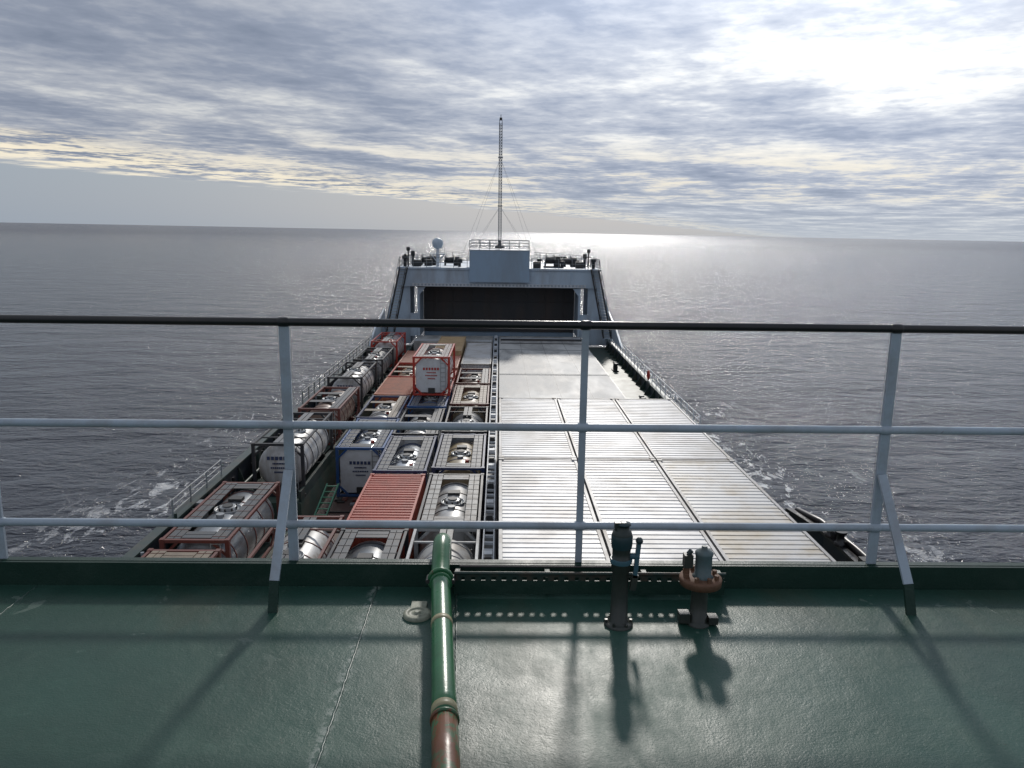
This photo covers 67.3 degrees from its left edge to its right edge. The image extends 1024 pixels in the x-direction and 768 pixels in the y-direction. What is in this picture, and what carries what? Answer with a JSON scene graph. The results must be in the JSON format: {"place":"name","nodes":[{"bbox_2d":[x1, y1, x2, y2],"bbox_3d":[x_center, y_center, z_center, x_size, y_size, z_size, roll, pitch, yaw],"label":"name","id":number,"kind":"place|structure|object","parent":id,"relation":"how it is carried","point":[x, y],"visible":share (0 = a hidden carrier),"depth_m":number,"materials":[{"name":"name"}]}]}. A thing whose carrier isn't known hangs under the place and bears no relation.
{"place":"outdoors","nodes":[
{"label":"outdoors","id":0,"kind":"place"},
{"bbox_2d":[0,557,1023,767],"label":"green deck","id":1,"kind":"structure","parent":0,"point":[132,662],"depth_m":2.62,"materials":[{"name":"green metal"}]},
{"bbox_2d":[403,601,430,622],"bbox_3d":[-0.367,0.884,2.999,0.110,0.018,0.150,1,11,-1],"label":"scupper cap","id":2,"kind":"object","parent":1,"relation":"on","point":[417,611],"visible":0.99,"depth_m":2.98,"materials":[{"name":"grey metal"}]},
{"bbox_2d":[425,533,460,767],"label":"deck pipe","id":3,"kind":"object","parent":1,"relation":"on","point":[444,716],"visible":1,"depth_m":2.44,"materials":[{"name":"metal"}]},
{"bbox_2d":[0,314,1023,614],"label":"guard railing","id":4,"kind":"object","parent":1,"relation":"on","point":[292,522],"visible":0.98,"depth_m":3.11,"materials":[{"name":"metal"}]},
{"bbox_2d":[454,565,725,594],"bbox_3d":[0.316,0.794,3.165,1.100,0.109,0.111,1,11,-1],"label":"drip edge bar","id":5,"kind":"object","parent":1,"relation":"on","point":[548,584],"visible":0.74,"depth_m":3.12,"materials":[{"name":"paint"}]},
{"bbox_2d":[604,520,642,630],"bbox_3d":[0.410,0.715,2.889,0.109,0.415,0.115,-8,14,-38],"label":"vent pipe","id":6,"kind":"object","parent":1,"relation":"on","point":[622,556],"visible":1,"depth_m":2.87,"materials":[{"name":"black metal"}]},
{"bbox_2d":[677,545,721,628],"bbox_3d":[0.713,0.762,2.916,0.160,0.318,0.160,1,11,-1],"label":"valve post","id":7,"kind":"object","parent":1,"relation":"on","point":[701,579],"visible":1,"depth_m":2.89,"materials":[{"name":"metal"}]},
{"bbox_2d":[0,222,1023,562],"bbox_3d":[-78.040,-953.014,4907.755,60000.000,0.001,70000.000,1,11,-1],"label":"sea","id":8,"kind":"structure","parent":0,"point":[232,372],"depth_m":128.13,"materials":[{"name":"liquid"}]},
{"bbox_2d":[122,335,878,561],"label":"ship hull","id":9,"kind":"object","parent":8,"relation":"on","point":[630,380],"visible":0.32,"depth_m":36.57,"materials":[{"name":"metal"}]},
{"bbox_2d":[141,548,221,557],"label":"tank container","id":10,"kind":"object","parent":9,"relation":"on","point":[175,553],"visible":0.02,"depth_m":24.48,"materials":[{"name":"metal"}]},
{"bbox_2d":[171,460,221,516],"bbox_3d":[-12.490,4.089,30.691,0.050,0.719,5.050,1,11,-1],"label":"side railing","id":11,"kind":"object","parent":9,"relation":"on","point":[190,489],"visible":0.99,"depth_m":30.26,"materials":[{"name":"metal"}]},
{"bbox_2d":[159,481,279,557],"bbox_3d":[-10.621,5.699,28.743,2.312,2.332,6.106,1,11,-1],"label":"tank container","id":12,"kind":"object","parent":9,"relation":"on","point":[236,542],"visible":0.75,"depth_m":28.26,"materials":[{"name":"metal"}]},
{"bbox_2d":[251,412,333,496],"bbox_3d":[-10.448,3.241,37.231,2.312,2.458,6.106,1,11,-1],"label":"tank container","id":13,"kind":"object","parent":9,"relation":"on","point":[311,445],"visible":0.58,"depth_m":34.73,"materials":[{"name":"metal"}]},
{"bbox_2d":[248,515,344,557],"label":"tank container","id":14,"kind":"object","parent":9,"relation":"on","point":[316,542],"visible":0.16,"depth_m":27.56,"materials":[{"name":"metal"}]},
{"bbox_2d":[314,483,338,515],"bbox_3d":[-8.243,5.846,32.739,0.556,2.126,3.933,2,11,6],"label":"hold ladder","id":15,"kind":"object","parent":9,"relation":"attached to","point":[330,503],"visible":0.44,"depth_m":33.59,"materials":[{"name":"metal"}]},
{"bbox_2d":[298,386,359,444],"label":"tank container","id":16,"kind":"object","parent":9,"relation":"on","point":[339,404],"visible":0.68,"depth_m":44.58,"materials":[{"name":"metal"}]},
{"bbox_2d":[302,334,372,403],"bbox_3d":[-13.002,-2.379,63.047,0.050,0.819,33.050,1,11,-1],"label":"side railing","id":17,"kind":"object","parent":9,"relation":"on","point":[334,369],"visible":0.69,"depth_m":54.88,"materials":[{"name":"metal"}]},
{"bbox_2d":[325,497,357,553],"bbox_3d":[-7.473,6.548,34.570,2.819,0.110,8.491,1,11,-1],"label":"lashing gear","id":18,"kind":"object","parent":9,"relation":"on","point":[342,500],"visible":0.11,"depth_m":38.05,"materials":[{"name":"metal"}]},
{"bbox_2d":[327,361,376,410],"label":"tank container","id":19,"kind":"object","parent":9,"relation":"on","point":[359,374],"visible":0.73,"depth_m":51.96,"materials":[{"name":"metal"}]},
{"bbox_2d":[335,418,399,496],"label":"tank container","id":20,"kind":"object","parent":9,"relation":"on","point":[359,457],"visible":0.77,"depth_m":38.84,"materials":[{"name":"metal"}]},
{"bbox_2d":[327,528,408,558],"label":"tank container","id":21,"kind":"object","parent":9,"relation":"on","point":[372,550],"visible":0.15,"depth_m":26.97,"materials":[{"name":"metal"}]},
{"bbox_2d":[353,347,393,385],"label":"tank container","id":22,"kind":"object","parent":9,"relation":"on","point":[380,357],"visible":0.72,"depth_m":60.57,"materials":[{"name":"metal"}]},
{"bbox_2d":[356,395,409,437],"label":"tank container","id":23,"kind":"object","parent":9,"relation":"on","point":[388,410],"visible":0.47,"depth_m":47.71,"materials":[{"name":"metal"}]},
{"bbox_2d":[346,473,425,558],"bbox_3d":[-5.064,5.867,31.702,2.448,2.596,6.068,1,11,-1],"label":"shipping container","id":24,"kind":"object","parent":9,"relation":"on","point":[390,497],"visible":0.47,"depth_m":31.12,"materials":[{"name":"red metal"}]},
{"bbox_2d":[371,332,405,366],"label":"tank container","id":25,"kind":"object","parent":9,"relation":"on","point":[392,339],"visible":0.65,"depth_m":68.35,"materials":[{"name":"metal"}]},
{"bbox_2d":[374,377,416,430],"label":"shipping container","id":26,"kind":"object","parent":9,"relation":"on","point":[396,386],"visible":0.32,"depth_m":53.04,"materials":[{"name":"red metal"}]},
{"bbox_2d":[388,362,415,377],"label":"tank container","id":27,"kind":"object","parent":9,"relation":"on","point":[407,371],"visible":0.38,"depth_m":60.16,"materials":[{"name":"metal"}]},
{"bbox_2d":[372,435,436,499],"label":"tank container","id":28,"kind":"object","parent":9,"relation":"on","point":[412,458],"visible":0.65,"depth_m":37.52,"materials":[{"name":"metal"}]},
{"bbox_2d":[399,350,426,370],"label":"shipping container","id":29,"kind":"object","parent":9,"relation":"on","point":[407,357],"visible":0.24,"depth_m":65.14,"materials":[{"name":"red metal"}]},
{"bbox_2d":[392,408,445,473],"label":"tank container","id":30,"kind":"object","parent":9,"relation":"on","point":[426,418],"visible":0.38,"depth_m":44.38,"materials":[{"name":"metal"}]},
{"bbox_2d":[407,389,451,433],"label":"tank container","id":31,"kind":"object","parent":9,"relation":"on","point":[430,401],"visible":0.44,"depth_m":49.37,"materials":[{"name":"metal"}]},
{"bbox_2d":[422,371,456,420],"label":"tank container","id":32,"kind":"object","parent":9,"relation":"on","point":[453,386],"visible":0.06,"depth_m":57.62,"materials":[{"name":"metal"}]},
{"bbox_2d":[412,343,454,395],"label":"tank container","id":33,"kind":"object","parent":32,"relation":"on","point":[434,371],"visible":1,"depth_m":50.57,"materials":[{"name":"metal"}]},
{"bbox_2d":[406,529,480,558],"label":"tank container","id":34,"kind":"object","parent":9,"relation":"on","point":[460,550],"visible":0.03,"depth_m":27.34,"materials":[{"name":"metal"}]},
{"bbox_2d":[417,473,483,558],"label":"tank container","id":35,"kind":"object","parent":9,"relation":"on","point":[455,501],"visible":0.58,"depth_m":31.27,"materials":[{"name":"metal"}]},
{"bbox_2d":[435,336,465,361],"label":"shipping container","id":36,"kind":"object","parent":9,"relation":"on","point":[460,344],"visible":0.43,"depth_m":71.81,"materials":[{"name":"beige metal"}]},
{"bbox_2d":[414,335,492,362],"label":"hatch cover","id":37,"kind":"object","parent":9,"relation":"on","point":[429,339],"visible":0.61,"depth_m":76.40,"materials":[{"name":"grey metal"}]},
{"bbox_2d":[452,355,460,399],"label":"shipping container","id":38,"kind":"object","parent":9,"relation":"on","point":[457,363],"visible":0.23,"depth_m":63.46,"materials":[{"name":"red metal"}]},
{"bbox_2d":[431,433,486,505],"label":"tank container","id":39,"kind":"object","parent":9,"relation":"on","point":[463,457],"visible":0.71,"depth_m":37.72,"materials":[{"name":"metal"}]},
{"bbox_2d":[442,406,488,471],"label":"tank container","id":40,"kind":"object","parent":9,"relation":"on","point":[467,415],"visible":0.38,"depth_m":45.67,"materials":[{"name":"metal"}]},
{"bbox_2d":[450,385,489,433],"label":"tank container","id":41,"kind":"object","parent":9,"relation":"on","point":[471,398],"visible":0.58,"depth_m":50.75,"materials":[{"name":"metal"}]},
{"bbox_2d":[456,368,490,398],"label":"tank container","id":42,"kind":"object","parent":9,"relation":"on","point":[474,378],"visible":0.5,"depth_m":57.81,"materials":[{"name":"metal"}]},
{"bbox_2d":[461,342,492,380],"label":"shipping container","id":43,"kind":"object","parent":9,"relation":"on","point":[477,355],"visible":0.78,"depth_m":66.10,"materials":[{"name":"grey metal"}]},
{"bbox_2d":[482,335,498,558],"bbox_3d":[-1.076,3.363,43.932,0.480,2.900,74.900,1,11,-1],"label":"container guide rail","id":44,"kind":"object","parent":9,"relation":"on","point":[489,538],"visible":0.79,"depth_m":34.65,"materials":[{"name":"metal"}]},
{"bbox_2d":[369,251,622,354],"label":"forecastle","id":45,"kind":"object","parent":9,"relation":"on","point":[449,291],"visible":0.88,"depth_m":81.81,"materials":[{"name":"paint"}]},
{"bbox_2d":[404,247,409,266],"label":"deck lamp","id":46,"kind":"object","parent":45,"relation":"on","point":[407,249],"visible":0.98,"depth_m":79.17,"materials":[{"name":"metal"}]},
{"bbox_2d":[421,254,435,264],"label":"anchor winch","id":47,"kind":"object","parent":45,"relation":"on","point":[433,259],"visible":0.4,"depth_m":83.99,"materials":[{"name":"metal"}]},
{"bbox_2d":[430,238,444,265],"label":"satellite dome","id":48,"kind":"structure","parent":45,"relation":"on","point":[437,244],"depth_m":80.32,"materials":[{"name":"white paint"}]},
{"bbox_2d":[444,255,461,265],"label":"anchor winch","id":49,"kind":"object","parent":45,"relation":"on","point":[449,259],"visible":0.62,"depth_m":83.56,"materials":[{"name":"metal"}]},
{"bbox_2d":[460,118,535,258],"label":"foremast","id":50,"kind":"object","parent":45,"relation":"on","point":[500,204],"visible":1,"depth_m":78.72,"materials":[{"name":"metal"}]},
{"bbox_2d":[469,239,529,282],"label":"mast house","id":51,"kind":"structure","parent":45,"relation":"on","point":[500,265],"depth_m":78.15,"materials":[{"name":"paint"}]},
{"bbox_2d":[543,255,562,267],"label":"anchor winch","id":52,"kind":"object","parent":45,"relation":"on","point":[554,260],"visible":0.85,"depth_m":81.75,"materials":[{"name":"metal"}]},
{"bbox_2d":[562,256,578,266],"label":"anchor winch","id":53,"kind":"object","parent":45,"relation":"on","point":[570,262],"visible":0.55,"depth_m":84.30,"materials":[{"name":"metal"}]},
{"bbox_2d":[584,249,591,268],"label":"deck lamp","id":54,"kind":"object","parent":45,"relation":"on","point":[588,252],"visible":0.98,"depth_m":79.50,"materials":[{"name":"metal"}]},
{"bbox_2d":[498,336,626,497],"bbox_3d":[3.463,3.254,45.461,8.490,2.800,71.680,1,11,-1],"label":"hatch cover","id":55,"kind":"object","parent":9,"relation":"on","point":[539,366],"visible":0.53,"depth_m":60.53,"materials":[{"name":"metal"}]},
{"bbox_2d":[498,397,575,503],"bbox_3d":[0.806,3.014,32.376,2.733,2.866,10.058,1,11,-1],"label":"shipping container","id":56,"kind":"object","parent":55,"relation":"on","point":[537,444],"visible":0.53,"depth_m":30.40,"materials":[{"name":"white metal"}]},
{"bbox_2d":[498,458,609,559],"bbox_3d":[0.963,4.984,22.441,2.733,2.866,10.058,1,11,-1],"label":"shipping container","id":57,"kind":"object","parent":55,"relation":"on","point":[537,489],"visible":0.45,"depth_m":22.21,"materials":[{"name":"white metal"}]},
{"bbox_2d":[557,397,654,462],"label":"shipping container","id":58,"kind":"object","parent":55,"relation":"on","point":[615,445],"visible":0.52,"depth_m":30.43,"materials":[{"name":"white metal"}]},
{"bbox_2d":[584,459,722,560],"bbox_3d":[3.748,5.012,22.491,2.733,2.866,10.058,1,11,-1],"label":"shipping container","id":59,"kind":"object","parent":55,"relation":"on","point":[635,490],"visible":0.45,"depth_m":22.73,"materials":[{"name":"white metal"}]},
{"bbox_2d":[615,398,732,460],"bbox_3d":[6.375,3.069,32.475,2.733,2.866,10.058,1,11,-1],"label":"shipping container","id":60,"kind":"object","parent":55,"relation":"on","point":[679,446],"visible":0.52,"depth_m":30.50,"materials":[{"name":"white metal"}]},
{"bbox_2d":[656,459,835,560],"bbox_3d":[6.532,5.040,22.540,2.733,2.866,10.058,1,11,-1],"label":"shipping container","id":61,"kind":"object","parent":55,"relation":"on","point":[722,491],"visible":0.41,"depth_m":22.29,"materials":[{"name":"white metal"}]},
{"bbox_2d":[611,362,618,371],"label":"mooring bollard","id":62,"kind":"object","parent":9,"relation":"on","point":[615,367],"visible":1,"depth_m":66.71,"materials":[{"name":"metal"}]},
{"bbox_2d":[608,337,700,423],"bbox_3d":[10.319,-1.365,61.578,0.050,0.919,37.050,1,11,-1],"label":"side railing","id":63,"kind":"object","parent":9,"relation":"on","point":[659,382],"visible":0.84,"depth_m":54.03,"materials":[{"name":"grey metal"}]},
{"bbox_2d":[0,0,1023,241],"label":"sky","id":64,"kind":"structure","parent":0,"point":[858,119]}
]}

